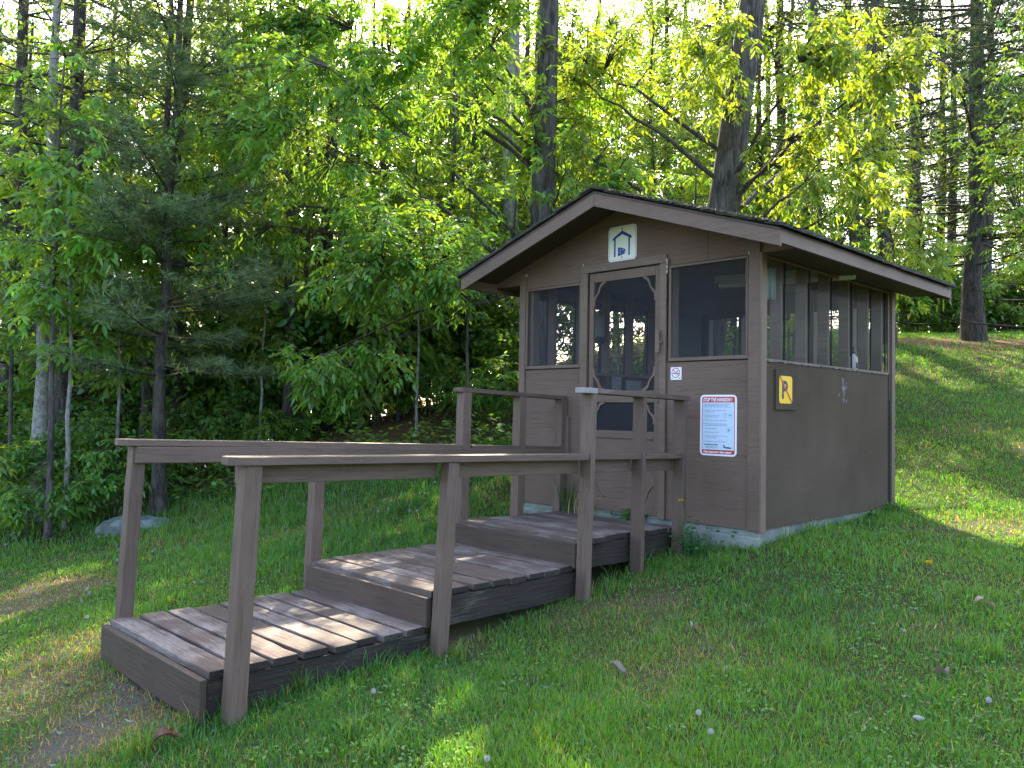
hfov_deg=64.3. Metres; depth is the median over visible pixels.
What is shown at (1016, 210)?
edge tree
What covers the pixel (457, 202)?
forest tree
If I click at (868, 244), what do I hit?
forest tree
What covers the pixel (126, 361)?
sapling tree
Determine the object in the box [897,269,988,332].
shrub
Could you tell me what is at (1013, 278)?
shrub
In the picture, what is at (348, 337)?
sapling tree
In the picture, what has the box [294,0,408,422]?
forest tree
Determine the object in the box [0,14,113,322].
forest tree
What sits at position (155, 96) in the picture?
forest tree
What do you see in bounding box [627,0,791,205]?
forest tree
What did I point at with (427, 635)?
broadleaf weed
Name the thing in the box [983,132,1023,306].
edge tree
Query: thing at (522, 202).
forest tree
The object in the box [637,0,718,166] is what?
pine tree
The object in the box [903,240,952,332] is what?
forest tree
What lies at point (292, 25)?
box elder tree
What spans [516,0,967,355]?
leaning tree
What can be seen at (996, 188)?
forest tree
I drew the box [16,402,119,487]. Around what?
shrub
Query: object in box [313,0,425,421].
forest tree
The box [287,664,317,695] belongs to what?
grass tuft
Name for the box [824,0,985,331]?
pine tree
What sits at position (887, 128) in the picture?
pine tree
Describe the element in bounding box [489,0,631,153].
forest tree
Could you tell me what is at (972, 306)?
pine
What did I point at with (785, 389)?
no parking sign
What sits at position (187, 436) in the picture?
shrub
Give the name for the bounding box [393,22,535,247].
forest tree
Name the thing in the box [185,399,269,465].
shrub
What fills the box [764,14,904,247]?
forest tree
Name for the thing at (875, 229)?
forest tree
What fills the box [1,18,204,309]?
forest tree
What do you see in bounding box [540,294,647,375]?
window
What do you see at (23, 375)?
sapling tree
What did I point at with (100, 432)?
shrub
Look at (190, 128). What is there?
forest tree
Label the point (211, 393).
shrub
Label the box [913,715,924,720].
pebble
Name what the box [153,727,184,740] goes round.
fallen leaf
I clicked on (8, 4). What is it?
sky
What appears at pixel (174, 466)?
shrub
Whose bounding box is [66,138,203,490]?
sapling tree
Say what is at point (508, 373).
shrub
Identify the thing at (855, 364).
soap jug
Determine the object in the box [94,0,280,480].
forest tree
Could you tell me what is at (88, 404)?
shrub
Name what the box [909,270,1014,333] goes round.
shrub
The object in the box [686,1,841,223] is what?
forest tree
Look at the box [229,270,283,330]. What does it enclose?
sapling tree
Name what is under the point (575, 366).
window
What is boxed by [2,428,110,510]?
shrub
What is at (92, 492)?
shrub
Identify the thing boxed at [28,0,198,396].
forest tree
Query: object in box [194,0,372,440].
forest tree
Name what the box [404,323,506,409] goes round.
shrub
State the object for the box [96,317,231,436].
shrub
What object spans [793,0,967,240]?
forest tree
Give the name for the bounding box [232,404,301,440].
shrub
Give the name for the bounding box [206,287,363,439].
shrub
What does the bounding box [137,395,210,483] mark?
shrub
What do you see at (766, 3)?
forest tree
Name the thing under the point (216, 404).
shrub
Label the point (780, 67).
pine tree
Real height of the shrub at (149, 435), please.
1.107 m
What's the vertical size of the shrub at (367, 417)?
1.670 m
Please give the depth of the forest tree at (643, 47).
17.70 m
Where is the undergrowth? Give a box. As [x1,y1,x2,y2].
[0,315,923,525]
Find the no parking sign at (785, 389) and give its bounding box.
[774,369,796,409]
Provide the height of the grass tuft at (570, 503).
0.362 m
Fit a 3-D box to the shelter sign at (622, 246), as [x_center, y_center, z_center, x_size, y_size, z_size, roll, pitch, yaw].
[0.941,-1.200,6.952,0.007,0.300,0.298,3,-3,-45]
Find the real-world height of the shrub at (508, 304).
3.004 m
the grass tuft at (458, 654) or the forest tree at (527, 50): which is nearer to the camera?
the grass tuft at (458, 654)
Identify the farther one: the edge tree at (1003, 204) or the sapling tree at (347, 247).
the edge tree at (1003, 204)
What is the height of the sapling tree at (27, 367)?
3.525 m
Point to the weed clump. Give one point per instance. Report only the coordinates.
(691, 545)
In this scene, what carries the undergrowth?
on the ground at (474, 629)
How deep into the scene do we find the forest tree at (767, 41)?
21.99 m
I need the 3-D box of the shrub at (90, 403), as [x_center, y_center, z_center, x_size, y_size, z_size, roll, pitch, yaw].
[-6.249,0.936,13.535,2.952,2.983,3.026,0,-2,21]
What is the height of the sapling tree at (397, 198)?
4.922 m
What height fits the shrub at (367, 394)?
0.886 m
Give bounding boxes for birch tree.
[0,0,155,526]
[887,55,951,149]
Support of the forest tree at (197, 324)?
on the ground at (474, 629)
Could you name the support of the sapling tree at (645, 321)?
on the ground at (474, 629)
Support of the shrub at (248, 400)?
on the ground at (474, 629)
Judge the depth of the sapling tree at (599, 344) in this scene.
12.84 m
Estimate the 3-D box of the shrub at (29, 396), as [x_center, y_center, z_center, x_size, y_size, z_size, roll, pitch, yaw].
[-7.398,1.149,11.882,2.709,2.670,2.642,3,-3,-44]
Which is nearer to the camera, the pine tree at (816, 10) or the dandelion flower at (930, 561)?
the dandelion flower at (930, 561)
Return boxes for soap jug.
[850,347,858,368]
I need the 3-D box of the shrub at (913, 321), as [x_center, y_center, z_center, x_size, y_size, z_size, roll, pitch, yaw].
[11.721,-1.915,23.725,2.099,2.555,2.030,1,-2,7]
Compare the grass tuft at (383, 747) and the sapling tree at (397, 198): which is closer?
the grass tuft at (383, 747)
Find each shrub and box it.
[0,365,33,434]
[0,380,75,519]
[0,404,59,512]
[0,427,73,497]
[0,442,60,518]
[0,483,77,540]
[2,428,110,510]
[16,395,138,484]
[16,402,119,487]
[20,401,115,486]
[23,465,120,532]
[35,407,147,510]
[54,373,140,467]
[57,427,170,516]
[70,341,210,464]
[76,376,139,438]
[84,438,198,494]
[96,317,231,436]
[121,404,196,437]
[122,423,200,491]
[133,353,251,438]
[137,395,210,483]
[167,320,313,440]
[172,424,240,479]
[185,261,376,437]
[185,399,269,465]
[187,377,270,428]
[187,381,273,440]
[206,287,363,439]
[221,381,281,440]
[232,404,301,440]
[263,407,330,441]
[297,274,459,427]
[298,389,342,433]
[310,240,498,421]
[316,399,366,435]
[333,295,473,407]
[333,377,403,422]
[335,245,502,412]
[346,382,394,422]
[378,390,423,419]
[380,227,519,408]
[402,361,454,420]
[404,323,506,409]
[419,306,512,392]
[421,361,485,422]
[435,385,512,429]
[450,294,515,390]
[457,243,519,370]
[459,312,562,403]
[460,351,518,425]
[465,294,574,387]
[465,319,518,416]
[869,253,935,332]
[896,293,948,332]
[896,294,960,332]
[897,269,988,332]
[906,237,997,332]
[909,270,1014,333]
[943,274,1011,330]
[943,275,1022,331]
[949,272,1023,331]
[956,278,1021,332]
[983,271,1023,331]
[989,271,1023,331]
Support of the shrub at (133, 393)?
on the ground at (474, 629)
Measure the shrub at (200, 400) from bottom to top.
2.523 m
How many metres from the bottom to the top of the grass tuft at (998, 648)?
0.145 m
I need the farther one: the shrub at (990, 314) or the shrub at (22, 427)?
the shrub at (990, 314)
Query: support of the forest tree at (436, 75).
on the ground at (474, 629)
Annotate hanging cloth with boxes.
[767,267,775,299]
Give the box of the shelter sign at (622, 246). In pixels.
[608,224,636,261]
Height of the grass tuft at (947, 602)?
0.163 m
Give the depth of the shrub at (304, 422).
11.00 m
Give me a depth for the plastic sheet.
9.26 m
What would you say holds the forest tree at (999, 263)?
on the ground at (474, 629)
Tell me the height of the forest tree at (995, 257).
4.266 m
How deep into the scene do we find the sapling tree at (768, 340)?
11.69 m
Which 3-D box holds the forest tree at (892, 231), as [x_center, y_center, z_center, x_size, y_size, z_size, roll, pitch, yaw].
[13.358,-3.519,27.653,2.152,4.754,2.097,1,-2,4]
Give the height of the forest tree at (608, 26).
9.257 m
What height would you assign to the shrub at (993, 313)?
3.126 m
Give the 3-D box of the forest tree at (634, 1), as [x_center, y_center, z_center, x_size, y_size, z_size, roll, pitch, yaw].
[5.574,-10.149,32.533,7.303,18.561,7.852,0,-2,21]
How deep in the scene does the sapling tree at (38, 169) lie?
8.82 m
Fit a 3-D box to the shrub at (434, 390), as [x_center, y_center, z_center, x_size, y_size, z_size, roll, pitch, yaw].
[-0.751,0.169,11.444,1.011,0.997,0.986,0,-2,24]
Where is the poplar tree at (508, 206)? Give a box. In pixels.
[412,1,531,314]
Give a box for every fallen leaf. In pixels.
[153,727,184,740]
[609,660,626,674]
[690,621,698,629]
[935,665,948,675]
[975,595,994,606]
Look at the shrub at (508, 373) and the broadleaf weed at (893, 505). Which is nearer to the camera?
the broadleaf weed at (893, 505)
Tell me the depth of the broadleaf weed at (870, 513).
7.20 m
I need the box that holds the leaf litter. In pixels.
[0,357,1021,767]
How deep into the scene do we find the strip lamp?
7.40 m
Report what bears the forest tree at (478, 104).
on the ground at (474, 629)
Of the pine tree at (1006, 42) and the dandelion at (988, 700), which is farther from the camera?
the pine tree at (1006, 42)
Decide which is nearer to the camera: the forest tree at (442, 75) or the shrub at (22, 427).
the shrub at (22, 427)
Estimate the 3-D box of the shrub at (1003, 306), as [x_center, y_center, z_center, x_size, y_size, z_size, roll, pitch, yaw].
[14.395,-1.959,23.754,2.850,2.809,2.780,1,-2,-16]
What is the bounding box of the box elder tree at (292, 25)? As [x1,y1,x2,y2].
[103,0,679,419]
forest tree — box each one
[0,0,138,393]
[0,0,184,368]
[0,14,61,324]
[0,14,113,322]
[0,22,141,374]
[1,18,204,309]
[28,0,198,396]
[35,0,192,471]
[61,0,280,366]
[64,2,278,325]
[79,0,270,490]
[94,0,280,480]
[115,4,310,350]
[121,0,270,473]
[157,1,304,388]
[159,1,341,326]
[193,0,326,440]
[193,4,349,335]
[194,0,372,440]
[200,0,404,432]
[213,0,376,299]
[219,0,367,253]
[242,0,358,433]
[274,4,467,257]
[283,0,484,314]
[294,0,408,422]
[306,0,430,418]
[312,0,501,409]
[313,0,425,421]
[346,0,530,245]
[360,8,530,398]
[390,0,531,300]
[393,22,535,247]
[426,0,581,206]
[429,0,632,212]
[440,1,616,309]
[441,0,646,233]
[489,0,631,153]
[489,0,668,364]
[518,2,656,307]
[564,0,734,338]
[570,2,704,351]
[590,6,725,205]
[594,0,765,205]
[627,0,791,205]
[652,13,795,340]
[673,0,851,213]
[675,0,858,327]
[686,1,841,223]
[743,2,914,363]
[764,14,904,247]
[786,0,968,351]
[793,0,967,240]
[794,5,946,262]
[869,227,899,314]
[872,236,910,267]
[875,220,922,266]
[889,32,1022,269]
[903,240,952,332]
[923,239,961,326]
[930,1,1023,261]
[952,236,964,272]
[962,231,1015,280]
[992,216,1023,281]
[995,228,1023,277]
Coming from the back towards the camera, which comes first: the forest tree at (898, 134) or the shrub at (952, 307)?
the shrub at (952, 307)
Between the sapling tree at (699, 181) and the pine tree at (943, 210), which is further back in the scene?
the pine tree at (943, 210)
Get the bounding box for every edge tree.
[927,0,1023,322]
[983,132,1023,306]
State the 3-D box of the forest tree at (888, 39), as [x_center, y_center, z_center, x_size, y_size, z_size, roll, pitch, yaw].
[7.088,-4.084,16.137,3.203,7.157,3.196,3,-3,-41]
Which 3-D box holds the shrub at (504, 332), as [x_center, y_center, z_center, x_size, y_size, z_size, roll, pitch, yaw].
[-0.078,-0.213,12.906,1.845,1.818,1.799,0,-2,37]
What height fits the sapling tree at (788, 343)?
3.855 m
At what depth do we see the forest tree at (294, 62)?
25.20 m
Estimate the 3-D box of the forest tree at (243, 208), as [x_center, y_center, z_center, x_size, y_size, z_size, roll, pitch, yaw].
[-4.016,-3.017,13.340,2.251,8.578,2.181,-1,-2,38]
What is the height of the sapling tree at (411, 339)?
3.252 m
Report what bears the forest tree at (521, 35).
on the ground at (474, 629)
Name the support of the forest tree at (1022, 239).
on the ground at (474, 629)
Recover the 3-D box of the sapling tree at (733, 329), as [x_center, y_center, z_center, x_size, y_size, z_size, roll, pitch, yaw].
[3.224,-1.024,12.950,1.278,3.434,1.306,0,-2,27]
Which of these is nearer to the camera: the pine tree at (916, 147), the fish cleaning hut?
the fish cleaning hut
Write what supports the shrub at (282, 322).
on the ground at (474, 629)
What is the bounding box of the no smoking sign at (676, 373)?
[671,367,681,379]
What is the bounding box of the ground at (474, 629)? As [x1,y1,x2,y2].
[0,333,1023,767]
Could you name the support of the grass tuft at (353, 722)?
on the ground at (474, 629)
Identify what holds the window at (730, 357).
in the fish cleaning hut
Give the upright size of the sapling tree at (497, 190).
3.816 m
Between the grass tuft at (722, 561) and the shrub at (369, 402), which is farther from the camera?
the shrub at (369, 402)
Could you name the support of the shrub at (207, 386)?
on the ground at (474, 629)
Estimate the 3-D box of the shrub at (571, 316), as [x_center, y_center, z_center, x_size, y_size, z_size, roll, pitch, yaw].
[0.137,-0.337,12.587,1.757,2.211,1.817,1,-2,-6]
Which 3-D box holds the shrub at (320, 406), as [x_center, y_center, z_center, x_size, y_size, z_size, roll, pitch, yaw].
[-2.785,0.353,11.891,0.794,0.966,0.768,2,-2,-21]
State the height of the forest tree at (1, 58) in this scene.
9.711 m
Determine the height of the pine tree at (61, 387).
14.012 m
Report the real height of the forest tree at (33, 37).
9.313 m
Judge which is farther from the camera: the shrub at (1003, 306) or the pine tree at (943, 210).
the pine tree at (943, 210)
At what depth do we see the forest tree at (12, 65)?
14.85 m
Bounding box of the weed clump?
[669,515,737,557]
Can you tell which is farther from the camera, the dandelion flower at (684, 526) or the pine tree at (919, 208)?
the pine tree at (919, 208)
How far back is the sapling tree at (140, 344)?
9.90 m
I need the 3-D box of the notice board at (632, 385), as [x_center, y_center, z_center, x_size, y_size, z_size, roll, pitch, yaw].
[1.303,0.089,8.785,0.295,0.270,0.019,3,-3,-45]
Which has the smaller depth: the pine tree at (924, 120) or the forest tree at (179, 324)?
the forest tree at (179, 324)
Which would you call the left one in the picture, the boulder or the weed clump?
the boulder
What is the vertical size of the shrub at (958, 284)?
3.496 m
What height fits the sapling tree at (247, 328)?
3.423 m
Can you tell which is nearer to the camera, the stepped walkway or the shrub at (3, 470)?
the stepped walkway
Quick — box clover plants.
[0,368,1023,767]
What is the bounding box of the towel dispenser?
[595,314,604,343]
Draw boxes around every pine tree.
[0,0,158,498]
[0,0,211,508]
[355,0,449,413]
[556,0,661,356]
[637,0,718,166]
[648,0,753,325]
[696,0,901,329]
[728,0,896,356]
[748,0,847,324]
[763,0,938,318]
[780,0,978,343]
[796,0,945,322]
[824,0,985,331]
[871,0,996,331]
[890,0,966,268]
[891,0,1016,257]
[897,0,1023,330]
[902,2,1023,329]
[915,0,1023,332]
[925,0,1023,329]
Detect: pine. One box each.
[0,0,305,516]
[772,0,1023,341]
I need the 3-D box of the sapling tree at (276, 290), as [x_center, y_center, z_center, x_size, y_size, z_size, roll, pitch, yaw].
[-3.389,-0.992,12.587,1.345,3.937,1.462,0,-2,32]
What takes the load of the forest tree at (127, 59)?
on the ground at (474, 629)
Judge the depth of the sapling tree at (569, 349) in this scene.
13.30 m
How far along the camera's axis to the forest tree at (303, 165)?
17.73 m
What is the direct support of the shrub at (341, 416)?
on the ground at (474, 629)
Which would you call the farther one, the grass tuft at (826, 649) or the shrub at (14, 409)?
the shrub at (14, 409)
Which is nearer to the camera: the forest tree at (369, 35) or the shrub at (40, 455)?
the shrub at (40, 455)
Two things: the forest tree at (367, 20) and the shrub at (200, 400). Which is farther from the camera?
the forest tree at (367, 20)
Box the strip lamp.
[714,270,855,288]
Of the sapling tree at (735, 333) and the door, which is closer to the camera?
the door
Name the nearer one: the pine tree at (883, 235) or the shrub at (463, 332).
the shrub at (463, 332)
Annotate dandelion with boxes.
[484,755,489,767]
[708,728,713,738]
[985,697,991,714]
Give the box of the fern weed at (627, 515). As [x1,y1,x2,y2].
[609,508,647,519]
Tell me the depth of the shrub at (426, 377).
11.48 m
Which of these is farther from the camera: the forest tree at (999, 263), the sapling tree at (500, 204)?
the forest tree at (999, 263)
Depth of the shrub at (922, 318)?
23.66 m
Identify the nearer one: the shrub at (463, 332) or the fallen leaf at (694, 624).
the fallen leaf at (694, 624)
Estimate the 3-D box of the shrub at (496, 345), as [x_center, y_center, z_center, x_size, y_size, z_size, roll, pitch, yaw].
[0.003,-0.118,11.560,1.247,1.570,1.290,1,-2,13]
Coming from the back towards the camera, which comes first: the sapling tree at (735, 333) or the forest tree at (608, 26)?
the forest tree at (608, 26)
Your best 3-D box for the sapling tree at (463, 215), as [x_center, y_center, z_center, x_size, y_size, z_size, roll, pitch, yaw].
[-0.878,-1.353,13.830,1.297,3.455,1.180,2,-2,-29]
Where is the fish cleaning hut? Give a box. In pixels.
[456,186,956,549]
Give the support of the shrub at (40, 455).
on the ground at (474, 629)
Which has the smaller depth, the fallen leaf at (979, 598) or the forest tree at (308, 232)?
the fallen leaf at (979, 598)
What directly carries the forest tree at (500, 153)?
on the ground at (474, 629)
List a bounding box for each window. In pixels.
[525,282,580,369]
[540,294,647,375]
[668,254,748,362]
[767,256,888,373]
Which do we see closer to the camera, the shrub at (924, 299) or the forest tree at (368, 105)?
the forest tree at (368, 105)
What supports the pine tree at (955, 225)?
on the ground at (474, 629)
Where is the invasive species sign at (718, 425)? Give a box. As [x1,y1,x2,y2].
[700,395,736,456]
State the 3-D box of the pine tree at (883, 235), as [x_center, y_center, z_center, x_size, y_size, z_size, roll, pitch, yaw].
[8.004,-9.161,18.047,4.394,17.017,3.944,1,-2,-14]
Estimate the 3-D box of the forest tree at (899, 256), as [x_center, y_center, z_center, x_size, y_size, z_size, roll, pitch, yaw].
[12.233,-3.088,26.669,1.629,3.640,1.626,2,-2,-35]
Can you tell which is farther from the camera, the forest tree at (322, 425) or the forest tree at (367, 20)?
the forest tree at (367, 20)
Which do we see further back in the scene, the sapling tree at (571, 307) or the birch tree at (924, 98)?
the birch tree at (924, 98)
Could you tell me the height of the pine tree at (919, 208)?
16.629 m
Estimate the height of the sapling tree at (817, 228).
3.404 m
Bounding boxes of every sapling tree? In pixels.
[0,37,158,540]
[0,108,176,529]
[0,134,87,518]
[0,313,35,422]
[1,259,103,410]
[33,263,143,501]
[58,185,198,512]
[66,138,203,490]
[95,277,170,411]
[154,177,247,468]
[219,220,313,440]
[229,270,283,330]
[254,193,331,334]
[320,115,428,423]
[325,230,391,426]
[326,213,393,418]
[358,68,489,413]
[378,199,471,433]
[425,152,516,387]
[453,207,485,241]
[461,294,515,394]
[469,137,530,306]
[499,296,565,339]
[513,175,574,317]
[556,304,574,364]
[595,309,644,373]
[597,309,616,371]
[634,170,672,375]
[658,139,759,213]
[707,163,761,354]
[726,319,737,334]
[735,314,794,358]
[753,178,840,360]
[786,205,842,362]
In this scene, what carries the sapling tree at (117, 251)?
on the ground at (474, 629)
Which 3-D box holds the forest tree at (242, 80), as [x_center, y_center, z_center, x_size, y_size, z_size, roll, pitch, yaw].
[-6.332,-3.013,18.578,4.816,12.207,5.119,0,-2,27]
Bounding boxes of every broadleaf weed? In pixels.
[425,629,429,642]
[498,611,515,616]
[864,510,882,518]
[883,500,905,508]
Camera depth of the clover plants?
4.09 m
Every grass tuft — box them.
[113,720,160,760]
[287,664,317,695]
[330,699,378,739]
[362,720,405,761]
[451,637,468,663]
[549,474,578,511]
[567,492,600,513]
[708,547,734,568]
[810,627,850,659]
[926,590,956,611]
[952,452,965,462]
[983,630,1010,662]
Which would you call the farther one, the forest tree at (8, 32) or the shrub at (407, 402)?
the forest tree at (8, 32)
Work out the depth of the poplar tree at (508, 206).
15.54 m
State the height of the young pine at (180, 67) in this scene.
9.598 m
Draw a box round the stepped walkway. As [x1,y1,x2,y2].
[100,387,690,728]
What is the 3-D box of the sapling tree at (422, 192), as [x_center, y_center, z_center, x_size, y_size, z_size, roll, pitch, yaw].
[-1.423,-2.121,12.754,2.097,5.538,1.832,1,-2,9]
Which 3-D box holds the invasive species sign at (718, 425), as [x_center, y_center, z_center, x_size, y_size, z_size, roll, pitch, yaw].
[1.577,0.316,6.237,0.006,0.467,0.316,3,-3,-45]
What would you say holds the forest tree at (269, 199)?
on the ground at (474, 629)
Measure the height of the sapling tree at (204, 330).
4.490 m
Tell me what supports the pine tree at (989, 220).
on the ground at (474, 629)
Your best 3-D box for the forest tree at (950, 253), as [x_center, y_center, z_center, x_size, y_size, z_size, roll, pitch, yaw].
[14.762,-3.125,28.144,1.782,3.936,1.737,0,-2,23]
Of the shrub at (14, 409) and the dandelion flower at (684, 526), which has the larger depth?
the shrub at (14, 409)
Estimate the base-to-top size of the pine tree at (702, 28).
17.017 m
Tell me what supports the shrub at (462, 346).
on the ground at (474, 629)
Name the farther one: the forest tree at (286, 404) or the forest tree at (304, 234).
the forest tree at (304, 234)
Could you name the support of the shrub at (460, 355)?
on the ground at (474, 629)
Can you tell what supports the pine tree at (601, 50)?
on the ground at (474, 629)
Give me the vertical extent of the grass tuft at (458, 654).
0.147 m
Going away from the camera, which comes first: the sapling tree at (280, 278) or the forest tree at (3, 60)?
the sapling tree at (280, 278)
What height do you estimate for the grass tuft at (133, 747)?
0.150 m
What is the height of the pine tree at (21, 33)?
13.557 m
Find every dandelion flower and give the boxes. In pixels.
[678,499,685,557]
[926,560,935,589]
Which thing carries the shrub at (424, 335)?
on the ground at (474, 629)
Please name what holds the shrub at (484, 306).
on the ground at (474, 629)
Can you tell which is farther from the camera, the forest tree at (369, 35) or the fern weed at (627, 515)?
the forest tree at (369, 35)
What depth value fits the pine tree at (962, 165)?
30.50 m
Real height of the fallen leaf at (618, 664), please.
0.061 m
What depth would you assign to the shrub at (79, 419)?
11.10 m
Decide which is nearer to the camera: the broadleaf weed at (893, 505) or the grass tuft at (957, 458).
the broadleaf weed at (893, 505)
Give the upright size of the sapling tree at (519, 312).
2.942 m
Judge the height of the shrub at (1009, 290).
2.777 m
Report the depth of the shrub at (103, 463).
9.47 m
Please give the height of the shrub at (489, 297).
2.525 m
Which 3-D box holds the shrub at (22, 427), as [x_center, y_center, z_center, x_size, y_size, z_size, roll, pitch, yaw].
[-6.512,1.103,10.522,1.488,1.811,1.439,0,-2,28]
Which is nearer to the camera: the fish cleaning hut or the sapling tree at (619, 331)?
the fish cleaning hut
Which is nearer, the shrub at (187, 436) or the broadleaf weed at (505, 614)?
the broadleaf weed at (505, 614)
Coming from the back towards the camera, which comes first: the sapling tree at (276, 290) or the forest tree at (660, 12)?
the forest tree at (660, 12)
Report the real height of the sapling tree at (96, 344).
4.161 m
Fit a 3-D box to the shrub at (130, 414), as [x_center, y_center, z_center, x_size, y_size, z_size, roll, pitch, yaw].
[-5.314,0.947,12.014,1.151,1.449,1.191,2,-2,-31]
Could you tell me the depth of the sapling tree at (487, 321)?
12.76 m
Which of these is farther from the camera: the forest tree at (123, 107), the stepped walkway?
the forest tree at (123, 107)
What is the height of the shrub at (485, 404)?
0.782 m
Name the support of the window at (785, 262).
in the fish cleaning hut
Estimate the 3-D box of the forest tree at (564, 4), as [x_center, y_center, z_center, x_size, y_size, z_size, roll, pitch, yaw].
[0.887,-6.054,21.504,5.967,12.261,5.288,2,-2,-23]
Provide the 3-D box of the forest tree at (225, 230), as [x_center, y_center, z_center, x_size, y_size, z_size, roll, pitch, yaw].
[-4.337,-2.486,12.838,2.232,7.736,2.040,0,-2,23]
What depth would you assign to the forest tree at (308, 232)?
12.27 m
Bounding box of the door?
[588,264,661,516]
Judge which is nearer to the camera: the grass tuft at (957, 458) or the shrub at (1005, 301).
the grass tuft at (957, 458)
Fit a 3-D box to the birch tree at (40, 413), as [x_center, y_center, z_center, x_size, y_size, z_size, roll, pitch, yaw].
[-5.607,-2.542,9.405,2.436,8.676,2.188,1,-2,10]
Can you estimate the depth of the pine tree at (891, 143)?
27.00 m
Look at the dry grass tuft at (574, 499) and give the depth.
7.05 m
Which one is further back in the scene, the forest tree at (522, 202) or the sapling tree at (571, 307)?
the forest tree at (522, 202)
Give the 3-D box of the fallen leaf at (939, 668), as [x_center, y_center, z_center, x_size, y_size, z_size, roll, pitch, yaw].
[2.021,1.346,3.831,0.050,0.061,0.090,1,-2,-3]
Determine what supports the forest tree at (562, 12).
on the ground at (474, 629)
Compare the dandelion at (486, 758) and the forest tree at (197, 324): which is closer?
the dandelion at (486, 758)
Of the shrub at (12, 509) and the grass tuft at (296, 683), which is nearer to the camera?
the grass tuft at (296, 683)
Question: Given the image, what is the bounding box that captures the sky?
[0,0,1023,405]
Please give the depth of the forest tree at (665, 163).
15.71 m
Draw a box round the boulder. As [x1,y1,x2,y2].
[94,515,173,536]
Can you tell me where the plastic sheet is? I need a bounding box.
[678,314,706,360]
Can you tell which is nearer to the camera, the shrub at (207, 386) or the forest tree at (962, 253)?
the shrub at (207, 386)
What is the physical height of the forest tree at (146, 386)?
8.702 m
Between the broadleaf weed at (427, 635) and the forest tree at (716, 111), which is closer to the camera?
the broadleaf weed at (427, 635)
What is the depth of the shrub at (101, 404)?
12.55 m
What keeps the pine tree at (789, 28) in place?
on the ground at (474, 629)
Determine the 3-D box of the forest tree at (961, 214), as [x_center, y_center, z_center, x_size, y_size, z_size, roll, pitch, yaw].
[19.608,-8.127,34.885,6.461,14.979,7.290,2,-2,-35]
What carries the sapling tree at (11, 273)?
on the ground at (474, 629)
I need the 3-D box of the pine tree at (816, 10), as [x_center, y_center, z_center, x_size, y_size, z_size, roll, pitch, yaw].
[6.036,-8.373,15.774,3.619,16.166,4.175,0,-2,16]
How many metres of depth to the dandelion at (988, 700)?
3.46 m
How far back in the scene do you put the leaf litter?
4.03 m
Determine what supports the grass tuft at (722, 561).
on the ground at (474, 629)

